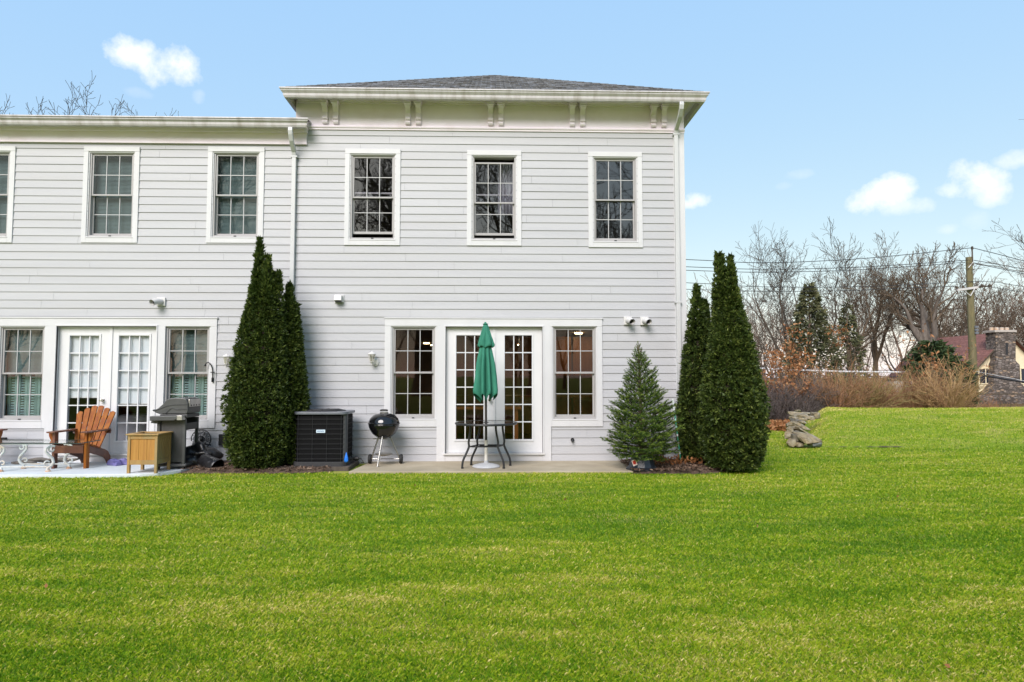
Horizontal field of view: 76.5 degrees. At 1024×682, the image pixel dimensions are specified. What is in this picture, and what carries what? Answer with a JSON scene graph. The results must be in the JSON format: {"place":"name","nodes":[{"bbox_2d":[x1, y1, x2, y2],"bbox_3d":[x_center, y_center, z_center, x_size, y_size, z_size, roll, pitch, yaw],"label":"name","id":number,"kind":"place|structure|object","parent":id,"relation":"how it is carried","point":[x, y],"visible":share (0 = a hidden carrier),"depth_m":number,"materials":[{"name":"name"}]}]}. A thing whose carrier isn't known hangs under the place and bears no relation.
{"place":"outdoors","nodes":[
{"label":"outdoors","id":0,"kind":"place"},
{"bbox_2d":[349,461,633,473],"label":"patio","id":1,"kind":"structure","parent":0,"point":[423,467],"depth_m":9.87,"materials":[{"name":"beige concrete"}]},
{"bbox_2d":[368,409,402,466],"bbox_3d":[-2.003,1.507,10.200,0.534,0.870,0.534,0,-3,-1],"label":"kettle grill","id":2,"kind":"object","parent":1,"relation":"on","point":[383,425],"visible":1,"depth_m":10.08,"materials":[{"name":"black metal"}]},
{"bbox_2d":[472,322,499,468],"bbox_3d":[-0.396,0.813,9.983,0.424,2.223,0.424,0,-3,-1],"label":"patio umbrella","id":3,"kind":"object","parent":1,"relation":"on","point":[485,383],"visible":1,"depth_m":9.90,"materials":[{"name":"green fabric"}]},
{"bbox_2d":[455,420,516,468],"bbox_3d":[-0.396,1.584,9.941,0.958,0.690,0.958,0,-3,-1],"label":"patio table","id":4,"kind":"object","parent":1,"relation":"on","point":[483,423],"visible":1,"depth_m":9.79,"materials":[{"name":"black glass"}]},
{"bbox_2d":[0,378,1023,681],"bbox_3d":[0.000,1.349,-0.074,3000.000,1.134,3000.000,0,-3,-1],"label":"ground","id":5,"kind":"structure","parent":0,"point":[888,436],"depth_m":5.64,"materials":[{"name":"plant"}]},
{"bbox_2d":[0,76,178,115],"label":"bare tree","id":6,"kind":"object","parent":5,"relation":"on","point":[89,85],"visible":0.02,"depth_m":28.94,"materials":[{"name":"brown plant"}]},
{"bbox_2d":[0,462,195,477],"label":"concrete pad","id":7,"kind":"object","parent":5,"relation":"on","point":[98,469],"visible":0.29,"depth_m":9.41,"materials":[{"name":"concrete"}]},
{"bbox_2d":[11,457,79,463],"bbox_3d":[-7.287,1.874,10.191,1.053,0.111,0.161,0,-3,-1],"label":"driftwood","id":8,"kind":"object","parent":7,"relation":"on","point":[39,459],"visible":0.66,"depth_m":10.14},
{"bbox_2d":[0,440,100,471],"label":"glass table","id":9,"kind":"object","parent":7,"relation":"on","point":[24,443],"visible":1,"depth_m":9.40,"materials":[{"name":"grey"}]},
{"bbox_2d":[46,405,115,468],"bbox_3d":[-6.596,1.462,10.005,0.651,0.905,0.786,0,-3,-1],"label":"adirondack chair","id":10,"kind":"object","parent":7,"relation":"on","point":[82,451],"visible":0.91,"depth_m":10.16,"materials":[{"name":"orange wood"}]},
{"bbox_2d":[106,459,121,465],"bbox_3d":[-6.139,1.868,10.037,0.269,0.099,0.113,-2,-4,29],"label":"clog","id":11,"kind":"object","parent":7,"relation":"on","point":[113,462],"visible":1,"depth_m":9.99,"materials":[{"name":"purple rubber"}]},
{"bbox_2d":[118,458,126,464],"bbox_3d":[-6.011,1.871,10.098,0.269,0.099,0.113,1,-3,-11],"label":"clog","id":12,"kind":"object","parent":7,"relation":"on","point":[123,461],"visible":0.45,"depth_m":10.05,"materials":[{"name":"purple rubber"}]},
{"bbox_2d":[126,431,172,472],"bbox_3d":[-5.237,1.603,9.392,0.457,0.557,0.440,0,-3,-1],"label":"wooden planter","id":13,"kind":"object","parent":7,"relation":"on","point":[148,448],"visible":1,"depth_m":9.21,"materials":[{"name":"yellow wood"}]},
{"bbox_2d":[150,397,200,468],"bbox_3d":[-5.074,1.376,9.780,0.555,1.052,0.560,0,-3,-1],"label":"gas grill","id":14,"kind":"object","parent":7,"relation":"on","point":[178,417],"visible":0.79,"depth_m":9.63,"materials":[{"name":"grey metal"}]},
{"bbox_2d":[186,441,223,466],"bbox_3d":[-4.851,1.739,10.021,0.720,0.384,0.434,0,-3,-1],"label":"plastic cover","id":15,"kind":"object","parent":7,"relation":"on","point":[195,451],"visible":0.44,"depth_m":9.96,"materials":[{"name":"plastic"}]},
{"bbox_2d":[180,460,332,473],"bbox_3d":[-3.785,1.923,9.983,2.200,0.063,1.133,0,-3,-1],"label":"mulch bed","id":16,"kind":"object","parent":5,"relation":"on","point":[260,471],"visible":0.36,"depth_m":9.53,"materials":[{"name":"wood"}]},
{"bbox_2d":[198,454,223,467],"bbox_3d":[-4.536,1.859,9.774,0.359,0.319,0.264,-1,-3,18],"label":"bucket","id":17,"kind":"object","parent":16,"relation":"on","point":[206,461],"visible":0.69,"depth_m":9.71,"materials":[{"name":"black plastic"}]},
{"bbox_2d":[219,235,294,470],"bbox_3d":[-3.825,0.159,9.855,1.140,3.584,1.084,0,-3,-1],"label":"arborvitae","id":18,"kind":"object","parent":16,"relation":"on","point":[254,412],"visible":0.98,"depth_m":9.62,"materials":[{"name":"green plant"}]},
{"bbox_2d":[280,280,312,465],"bbox_3d":[-3.468,0.478,10.126,0.704,2.922,0.680,0,-3,-1],"label":"arborvitae","id":19,"kind":"object","parent":16,"relation":"on","point":[298,380],"visible":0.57,"depth_m":10.03,"materials":[{"name":"green plant"}]},
{"bbox_2d":[289,461,358,470],"bbox_3d":[-2.907,1.947,10.081,0.916,0.090,0.730,0,-3,-1],"label":"gravel pad","id":20,"kind":"object","parent":5,"relation":"on","point":[351,466],"visible":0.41,"depth_m":9.76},
{"bbox_2d":[293,408,354,466],"bbox_3d":[-2.907,1.478,10.107,0.820,0.850,0.654,0,-3,-1],"label":"air conditioner","id":21,"kind":"object","parent":20,"relation":"on","point":[323,437],"visible":0.99,"depth_m":9.81,"materials":[{"name":"grey"}]},
{"bbox_2d":[349,456,363,462],"bbox_3d":[-2.412,1.864,10.173,0.166,0.134,0.335,-2,-4,30],"label":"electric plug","id":22,"kind":"object","parent":21,"relation":"attached to","point":[355,458],"visible":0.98,"depth_m":10.13,"materials":[{"name":"black plastic"}]},
{"bbox_2d":[0,75,709,463],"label":"house","id":23,"kind":"structure","parent":5,"relation":"on","point":[416,233],"depth_m":10.76,"materials":[{"name":"paint"}]},
{"bbox_2d":[0,146,16,242],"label":"window","id":24,"kind":"structure","parent":23,"relation":"in","point":[6,225],"depth_m":10.69,"materials":[{"name":"beige plastic"}]},
{"bbox_2d":[0,327,44,419],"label":"window","id":25,"kind":"structure","parent":23,"relation":"in","point":[26,344],"depth_m":10.65,"materials":[{"name":"beige plastic"}]},
{"bbox_2d":[56,327,109,448],"bbox_3d":[-6.963,0.791,10.567,0.832,2.051,0.141,0,-3,-1],"label":"french door","id":26,"kind":"structure","parent":23,"relation":"in","point":[83,372],"depth_m":10.60,"materials":[{"name":"white paint"}]},
{"bbox_2d":[81,146,140,242],"bbox_3d":[-6.608,-2.407,10.774,0.908,1.604,0.181,0,-3,-1],"label":"window","id":27,"kind":"structure","parent":23,"relation":"in","point":[121,207],"depth_m":10.76,"materials":[{"name":"beige plastic"}]},
{"bbox_2d":[109,327,155,452],"bbox_3d":[-6.167,0.793,10.618,0.751,2.051,0.081,0,-3,-1],"label":"french door","id":28,"kind":"structure","parent":23,"relation":"in","point":[134,348],"depth_m":10.63,"materials":[{"name":"white paint"}]},
{"bbox_2d":[165,327,209,419],"bbox_3d":[-5.294,0.538,10.664,0.700,1.528,0.205,0,-3,-1],"label":"window","id":29,"kind":"structure","parent":23,"relation":"in","point":[190,345],"depth_m":10.73,"materials":[{"name":"beige plastic"}]},
{"bbox_2d":[191,429,210,446],"bbox_3d":[-5.014,1.584,10.449,0.335,0.326,0.154,0,-3,-1],"label":"hose holder","id":30,"kind":"object","parent":23,"relation":"attached to","point":[201,439],"visible":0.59,"depth_m":10.49,"materials":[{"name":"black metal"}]},
{"bbox_2d":[204,362,214,381],"bbox_3d":[-4.909,0.501,10.551,0.174,0.329,0.040,0,-3,-5],"label":"plant hook","id":31,"kind":"object","parent":23,"relation":"attached to","point":[212,378],"visible":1,"depth_m":10.54,"materials":[{"name":"black metal"}]},
{"bbox_2d":[206,146,264,242],"bbox_3d":[-4.575,-2.415,10.827,0.928,1.611,0.181,0,-3,-1],"label":"window","id":32,"kind":"structure","parent":23,"relation":"in","point":[247,208],"depth_m":10.82,"materials":[{"name":"beige plastic"}]},
{"bbox_2d":[344,149,400,245],"bbox_3d":[-2.321,-2.393,10.873,0.919,1.623,0.156,0,-3,-1],"label":"window","id":33,"kind":"structure","parent":23,"relation":"in","point":[367,154],"depth_m":10.83,"materials":[{"name":"beige plastic"}]},
{"bbox_2d":[392,327,434,418],"bbox_3d":[-1.621,0.535,10.733,0.705,1.521,0.150,0,-3,-1],"label":"window","id":34,"kind":"structure","parent":23,"relation":"in","point":[400,416],"depth_m":10.72,"materials":[{"name":"beige plastic"}]},
{"bbox_2d":[446,327,493,452],"bbox_3d":[-0.693,0.802,10.719,0.794,2.067,0.117,0,-3,-1],"label":"french door","id":35,"kind":"structure","parent":23,"relation":"in","point":[453,445],"depth_m":10.72,"materials":[{"name":"white paint"}]},
{"bbox_2d":[467,150,521,245],"bbox_3d":[-0.301,-2.383,11.025,0.910,1.613,0.356,0,-3,-1],"label":"window","id":36,"kind":"structure","parent":23,"relation":"in","point":[507,194],"depth_m":10.90,"materials":[{"name":"beige plastic"}]},
{"bbox_2d":[494,327,541,452],"bbox_3d":[0.104,0.805,10.770,0.789,2.067,0.057,0,-3,-1],"label":"french door","id":37,"kind":"structure","parent":23,"relation":"in","point":[533,445],"depth_m":10.75,"materials":[{"name":"white paint"}]},
{"bbox_2d":[553,327,595,418],"bbox_3d":[1.036,0.540,10.802,0.710,1.535,0.150,0,-3,-1],"label":"window","id":38,"kind":"structure","parent":23,"relation":"in","point":[555,416],"depth_m":10.79,"materials":[{"name":"beige plastic"}]},
{"bbox_2d":[588,152,642,247],"bbox_3d":[1.734,-2.373,10.978,0.913,1.624,0.156,0,-3,-1],"label":"window","id":39,"kind":"structure","parent":23,"relation":"in","point":[593,157],"depth_m":10.94,"materials":[{"name":"beige plastic"}]},
{"bbox_2d":[44,484,1010,667],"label":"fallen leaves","id":40,"kind":"object","parent":5,"relation":"on","point":[946,665],"visible":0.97,"depth_m":4.26,"materials":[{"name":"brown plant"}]},
{"bbox_2d":[624,459,725,473],"bbox_3d":[2.715,1.928,10.057,2.000,0.064,1.325,0,-3,-1],"label":"mulch bed","id":41,"kind":"object","parent":5,"relation":"on","point":[705,471],"visible":0.29,"depth_m":9.51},
{"bbox_2d":[182,459,723,470],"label":"bark mulch","id":42,"kind":"object","parent":41,"relation":"on","point":[678,466],"visible":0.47,"depth_m":9.66,"materials":[{"name":"wood"}]},
{"bbox_2d":[626,453,656,470],"bbox_3d":[1.934,1.798,9.690,0.470,0.225,0.470,0,-3,-1],"label":"tree stand","id":43,"kind":"object","parent":41,"relation":"on","point":[647,465],"visible":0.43,"depth_m":9.53,"materials":[{"name":"blue plastic"}]},
{"bbox_2d":[599,343,683,462],"bbox_3d":[1.980,0.897,9.758,1.220,1.817,1.151,2,-4,-29],"label":"christmas tree","id":44,"kind":"object","parent":43,"relation":"on","point":[641,419],"visible":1,"depth_m":9.55,"materials":[{"name":"green plant"}]},
{"bbox_2d":[672,399,680,458],"bbox_3d":[2.628,1.435,10.360,0.029,1.026,0.160,3,-4,-44],"label":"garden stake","id":45,"kind":"object","parent":41,"relation":"on","point":[676,431],"visible":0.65,"depth_m":10.35,"materials":[{"name":"green"}]},
{"bbox_2d":[654,454,702,464],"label":"dry leaves","id":46,"kind":"object","parent":41,"relation":"on","point":[671,460],"visible":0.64,"depth_m":10.08,"materials":[{"name":"brown plant"}]},
{"bbox_2d":[674,282,710,461],"bbox_3d":[3.005,0.503,10.451,0.847,2.928,0.852,0,-3,-1],"label":"arborvitae","id":47,"kind":"object","parent":41,"relation":"on","point":[693,353],"visible":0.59,"depth_m":10.31,"materials":[{"name":"green plant"}]},
{"bbox_2d":[695,250,771,471],"bbox_3d":[3.277,0.275,9.749,1.160,3.336,1.087,0,-3,-1],"label":"arborvitae","id":48,"kind":"object","parent":41,"relation":"on","point":[732,427],"visible":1,"depth_m":9.50,"materials":[{"name":"green plant"}]},
{"bbox_2d":[740,278,794,383],"bbox_3d":[11.335,0.158,30.989,3.381,6.908,4.634,0,-3,-1],"label":"bare tree","id":49,"kind":"object","parent":5,"relation":"on","point":[764,340],"visible":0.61,"depth_m":30.60,"materials":[{"name":"brown plant"}]},
{"bbox_2d":[764,377,791,423],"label":"thicket shrub","id":50,"kind":"object","parent":5,"relation":"on","point":[776,395],"visible":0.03,"depth_m":20.22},
{"bbox_2d":[767,418,789,431],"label":"leaf litter","id":51,"kind":"object","parent":5,"relation":"on","point":[777,425],"visible":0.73,"depth_m":17.12,"materials":[{"name":"brown plant"}]},
{"bbox_2d":[760,355,814,407],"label":"oak sapling","id":52,"kind":"object","parent":5,"relation":"on","point":[790,373],"visible":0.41,"depth_m":20.77,"materials":[{"name":"orange plant"}]},
{"bbox_2d":[711,216,879,373],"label":"bare tree","id":53,"kind":"object","parent":5,"relation":"on","point":[782,312],"visible":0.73,"depth_m":46.85,"materials":[{"name":"brown plant"}]},
{"bbox_2d":[767,379,823,420],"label":"thicket shrub","id":54,"kind":"object","parent":5,"relation":"on","point":[773,414],"visible":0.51,"depth_m":19.56,"materials":[{"name":"plant"}]},
{"bbox_2d":[766,373,826,416],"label":"thicket shrub","id":55,"kind":"object","parent":5,"relation":"on","point":[785,393],"visible":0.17,"depth_m":20.19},
{"bbox_2d":[785,410,814,446],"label":"rock pile","id":56,"kind":"structure","parent":5,"relation":"on","point":[798,419],"depth_m":13.88,"materials":[{"name":"stone"}]},
{"bbox_2d":[792,431,821,443],"bbox_3d":[5.902,1.941,12.968,0.472,0.218,0.498,9,-6,-21],"label":"stone","id":57,"kind":"object","parent":56,"relation":"on","point":[807,438],"visible":0.97,"depth_m":12.83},
{"bbox_2d":[809,412,819,418],"bbox_3d":[7.238,1.784,15.518,0.221,0.176,0.302,0,-3,-1],"label":"stone","id":58,"kind":"object","parent":56,"relation":"on","point":[816,415],"visible":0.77,"depth_m":15.41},
{"bbox_2d":[767,380,832,419],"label":"thicket shrub","id":59,"kind":"object","parent":5,"relation":"on","point":[795,406],"visible":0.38,"depth_m":19.35,"materials":[{"name":"plant"}]},
{"bbox_2d":[761,316,861,395],"bbox_3d":[10.317,1.286,23.269,3.788,4.088,4.154,0,-3,-1],"label":"oak sapling","id":60,"kind":"object","parent":5,"relation":"on","point":[796,355],"visible":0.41,"depth_m":22.34,"materials":[{"name":"plant"}]},
{"bbox_2d":[768,371,855,400],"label":"thicket shrub","id":61,"kind":"object","parent":5,"relation":"on","point":[804,385],"visible":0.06,"depth_m":20.62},
{"bbox_2d":[775,278,851,392],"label":"evergreen tree","id":62,"kind":"object","parent":5,"relation":"on","point":[820,315],"visible":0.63,"depth_m":41.17,"materials":[{"name":"green plant"}]},
{"bbox_2d":[807,443,821,446],"bbox_3d":[5.983,2.047,12.868,0.245,0.095,0.236,0,-3,-1],"label":"stone","id":63,"kind":"object","parent":5,"relation":"on","point":[816,444],"visible":0.84,"depth_m":12.77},
{"bbox_2d":[767,362,863,407],"bbox_3d":[9.751,1.852,20.836,2.903,2.453,3.387,0,-3,-1],"label":"twiggy shrub","id":64,"kind":"object","parent":5,"relation":"on","point":[811,385],"visible":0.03,"depth_m":20.37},
{"bbox_2d":[778,369,857,411],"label":"thicket shrub","id":65,"kind":"object","parent":5,"relation":"on","point":[824,404],"visible":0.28,"depth_m":19.77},
{"bbox_2d":[782,367,894,401],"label":"twiggy shrub","id":66,"kind":"object","parent":5,"relation":"on","point":[821,383],"depth_m":21.36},
{"bbox_2d":[788,352,889,409],"bbox_3d":[10.131,1.312,20.093,3.236,2.154,2.802,2,-4,-31],"label":"twiggy shrub","id":67,"kind":"object","parent":5,"relation":"on","point":[842,403],"visible":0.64,"depth_m":19.86,"materials":[{"name":"plant"}]},
{"bbox_2d":[830,298,872,398],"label":"evergreen tree","id":68,"kind":"object","parent":5,"relation":"on","point":[852,322],"visible":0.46,"depth_m":43.43,"materials":[{"name":"green plant"}]},
{"bbox_2d":[687,249,1023,384],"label":"wood","id":69,"kind":"object","parent":5,"relation":"on","point":[773,346],"visible":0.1,"depth_m":81.76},
{"bbox_2d":[817,367,894,407],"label":"twiggy shrub","id":70,"kind":"object","parent":5,"relation":"on","point":[860,389],"visible":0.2,"depth_m":20.55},
{"bbox_2d":[809,239,914,380],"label":"bare tree","id":71,"kind":"object","parent":5,"relation":"on","point":[865,329],"visible":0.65,"depth_m":48.39,"materials":[{"name":"brown plant"}]},
{"bbox_2d":[805,357,928,407],"bbox_3d":[11.077,1.599,20.621,3.218,2.345,3.459,1,-3,-18],"label":"twiggy shrub","id":72,"kind":"object","parent":5,"relation":"on","point":[873,400],"visible":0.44,"depth_m":20.34,"materials":[{"name":"plant"}]},
{"bbox_2d":[840,446,902,446],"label":"worn soil","id":73,"kind":"structure","parent":5,"relation":"on","point":[875,446],"depth_m":12.90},
{"bbox_2d":[830,360,919,407],"bbox_3d":[11.450,1.682,21.293,3.566,2.373,3.087,-1,-3,22],"label":"twiggy shrub","id":74,"kind":"object","parent":5,"relation":"on","point":[889,398],"visible":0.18,"depth_m":20.73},
{"bbox_2d":[848,231,933,385],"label":"bare tree","id":75,"kind":"object","parent":5,"relation":"on","point":[876,352],"visible":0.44,"depth_m":50.31,"materials":[{"name":"brown plant"}]},
{"bbox_2d":[883,378,915,393],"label":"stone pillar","id":76,"kind":"structure","parent":5,"relation":"on","point":[888,380],"depth_m":27.38,"materials":[{"name":"grey stone"}]},
{"bbox_2d":[850,302,949,377],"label":"bare tree","id":77,"kind":"object","parent":5,"relation":"on","point":[888,351],"visible":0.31,"depth_m":57.30,"materials":[{"name":"brown plant"}]},
{"bbox_2d":[859,351,971,407],"bbox_3d":[13.063,1.559,21.236,3.210,2.468,3.707,2,-4,-30],"label":"twiggy shrub","id":78,"kind":"object","parent":5,"relation":"on","point":[925,391],"visible":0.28,"depth_m":20.66,"materials":[{"name":"plant"}]},
{"bbox_2d":[875,369,961,407],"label":"twiggy shrub","id":79,"kind":"object","parent":5,"relation":"on","point":[915,392],"visible":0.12,"depth_m":20.68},
{"bbox_2d":[862,241,983,382],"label":"bare tree","id":80,"kind":"object","parent":5,"relation":"on","point":[923,316],"visible":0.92,"depth_m":47.05,"materials":[{"name":"grey plant"}]},
{"bbox_2d":[863,357,990,407],"bbox_3d":[13.408,1.779,21.204,2.987,2.524,3.485,1,-3,-23],"label":"twiggy shrub","id":81,"kind":"object","parent":5,"relation":"on","point":[929,382],"visible":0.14,"depth_m":20.83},
{"bbox_2d":[898,338,975,404],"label":"evergreen tree","id":82,"kind":"object","parent":5,"relation":"on","point":[940,345],"visible":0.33,"depth_m":34.10,"materials":[{"name":"green plant"}]},
{"bbox_2d":[882,323,991,392],"bbox_3d":[17.643,1.307,26.196,3.870,4.065,3.695,0,-3,-1],"label":"oak sapling","id":83,"kind":"object","parent":5,"relation":"on","point":[934,364],"visible":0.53,"depth_m":26.45,"materials":[{"name":"brown plant"}]},
{"bbox_2d":[893,362,981,407],"bbox_3d":[13.617,1.953,21.433,3.304,2.547,3.130,1,-3,-16],"label":"twiggy shrub","id":84,"kind":"object","parent":5,"relation":"on","point":[932,384],"visible":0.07,"depth_m":21.00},
{"bbox_2d":[888,346,992,407],"bbox_3d":[13.394,1.378,20.371,2.869,2.424,3.347,-2,-4,30],"label":"twiggy shrub","id":85,"kind":"object","parent":5,"relation":"on","point":[954,401],"visible":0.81,"depth_m":19.90,"materials":[{"name":"plant"}]},
{"bbox_2d":[893,367,988,407],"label":"twiggy shrub","id":86,"kind":"object","parent":5,"relation":"on","point":[946,386],"visible":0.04,"depth_m":21.12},
{"bbox_2d":[862,263,1023,348],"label":"bare tree","id":87,"kind":"object","parent":5,"relation":"on","point":[976,303],"visible":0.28,"depth_m":59.25,"materials":[{"name":"brown plant"}]},
{"bbox_2d":[900,365,994,407],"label":"twiggy shrub","id":88,"kind":"object","parent":5,"relation":"on","point":[947,390],"visible":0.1,"depth_m":20.69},
{"bbox_2d":[889,327,1023,403],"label":"neighbour house","id":89,"kind":"structure","parent":5,"relation":"on","point":[1001,349],"depth_m":46.42,"materials":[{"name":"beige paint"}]},
{"bbox_2d":[978,368,988,383],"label":"window","id":90,"kind":"structure","parent":89,"relation":"in","point":[985,370],"depth_m":46.80,"materials":[{"name":"beige paint"}]},
{"bbox_2d":[1020,368,1023,383],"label":"window","id":91,"kind":"structure","parent":89,"relation":"in","point":[1021,369],"depth_m":46.88,"materials":[{"name":"beige paint"}]},
{"bbox_2d":[901,260,1023,342],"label":"bare tree","id":92,"kind":"object","parent":5,"relation":"on","point":[962,325],"visible":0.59,"depth_m":54.49,"materials":[{"name":"brown plant"}]},
{"bbox_2d":[955,246,990,403],"bbox_3d":[25.263,-0.700,35.657,2.278,9.066,0.641,0,-3,-5],"label":"utility pole","id":93,"kind":"object","parent":5,"relation":"on","point":[970,288],"visible":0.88,"depth_m":35.67,"materials":[{"name":"brown wood"}]},
{"bbox_2d":[686,286,955,291],"bbox_3d":[11.887,-2.916,35.337,25.077,0.444,0.032,0,-3,-1],"label":"power line","id":94,"kind":"object","parent":93,"relation":"attached to","point":[840,290],"visible":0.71,"depth_m":35.48,"materials":[{"name":"black metal"}]},
{"bbox_2d":[686,281,962,286],"bbox_3d":[12.059,-3.206,35.357,25.422,0.568,0.032,0,-3,-1],"label":"power line","id":95,"kind":"object","parent":93,"relation":"attached to","point":[853,286],"visible":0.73,"depth_m":35.53,"materials":[{"name":"black metal"}]},
{"bbox_2d":[686,262,964,272],"bbox_3d":[12.136,-4.051,35.406,25.578,0.635,0.034,0,-3,-1],"label":"power line","id":96,"kind":"object","parent":93,"relation":"attached to","point":[841,270],"visible":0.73,"depth_m":35.55,"materials":[{"name":"black metal"}]},
{"bbox_2d":[686,260,967,269],"bbox_3d":[12.222,-4.189,35.416,25.750,0.582,0.034,0,-3,-1],"label":"power line","id":97,"kind":"object","parent":93,"relation":"attached to","point":[843,267],"visible":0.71,"depth_m":35.56,"materials":[{"name":"black metal"}]},
{"bbox_2d":[686,247,972,262],"bbox_3d":[12.362,-4.715,35.448,26.031,0.922,0.036,0,-3,-1],"label":"power line","id":98,"kind":"object","parent":93,"relation":"attached to","point":[830,260],"visible":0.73,"depth_m":35.55,"materials":[{"name":"black metal"}]},
{"bbox_2d":[764,373,928,376],"bbox_3d":[12.226,1.541,35.100,25.748,0.831,0.057,0,-3,-1],"label":"fence rail","id":99,"kind":"object","parent":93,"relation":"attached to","point":[851,376],"visible":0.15,"depth_m":35.24,"materials":[{"name":"white metal"}]},
{"bbox_2d":[963,281,1023,286],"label":"power line","id":100,"kind":"object","parent":93,"relation":"attached to","point":[989,281],"visible":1,"depth_m":35.72,"materials":[{"name":"black metal"}]},
{"bbox_2d":[976,374,1023,382],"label":"fence rail","id":101,"kind":"object","parent":93,"relation":"attached to","point":[1001,378],"visible":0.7,"depth_m":35.41,"materials":[{"name":"black metal"}]},
{"bbox_2d":[945,119,1023,285],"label":"bare tree","id":102,"kind":"object","parent":5,"relation":"on","point":[1020,240],"visible":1,"depth_m":26.80,"materials":[{"name":"brown plant"}]},
{"bbox_2d":[950,257,1023,341],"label":"bare tree","id":103,"kind":"object","parent":5,"relation":"on","point":[1015,300],"visible":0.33,"depth_m":63.70,"materials":[{"name":"brown plant"}]},
{"bbox_2d":[976,394,1017,407],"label":"twiggy shrub","id":104,"kind":"object","parent":5,"relation":"on","point":[985,405],"visible":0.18,"depth_m":20.68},
{"bbox_2d":[979,393,1023,394],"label":"fence rail","id":105,"kind":"object","parent":5,"relation":"on","point":[1003,393],"visible":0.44,"depth_m":45.38,"materials":[{"name":"grey"}]},
{"bbox_2d":[983,287,1023,344],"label":"bare tree","id":106,"kind":"object","parent":5,"relation":"on","point":[1005,306],"visible":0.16,"depth_m":67.11,"materials":[{"name":"brown plant"}]},
{"bbox_2d":[0,0,1023,377],"label":"sky","id":107,"kind":"structure","parent":0,"point":[890,117],"materials":[{"name":"blue"}]},
{"bbox_2d":[762,368,927,372],"bbox_3d":[12.227,1.296,35.114,25.752,0.969,0.095,0,-3,-1],"label":"fence rail","id":108,"kind":"object","parent":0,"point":[853,371],"visible":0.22,"depth_m":35.24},
{"bbox_2d":[953,360,982,406],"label":"shrub","id":109,"kind":"object","parent":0,"point":[965,370],"visible":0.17,"depth_m":33.30,"materials":[{"name":"brown plant"}]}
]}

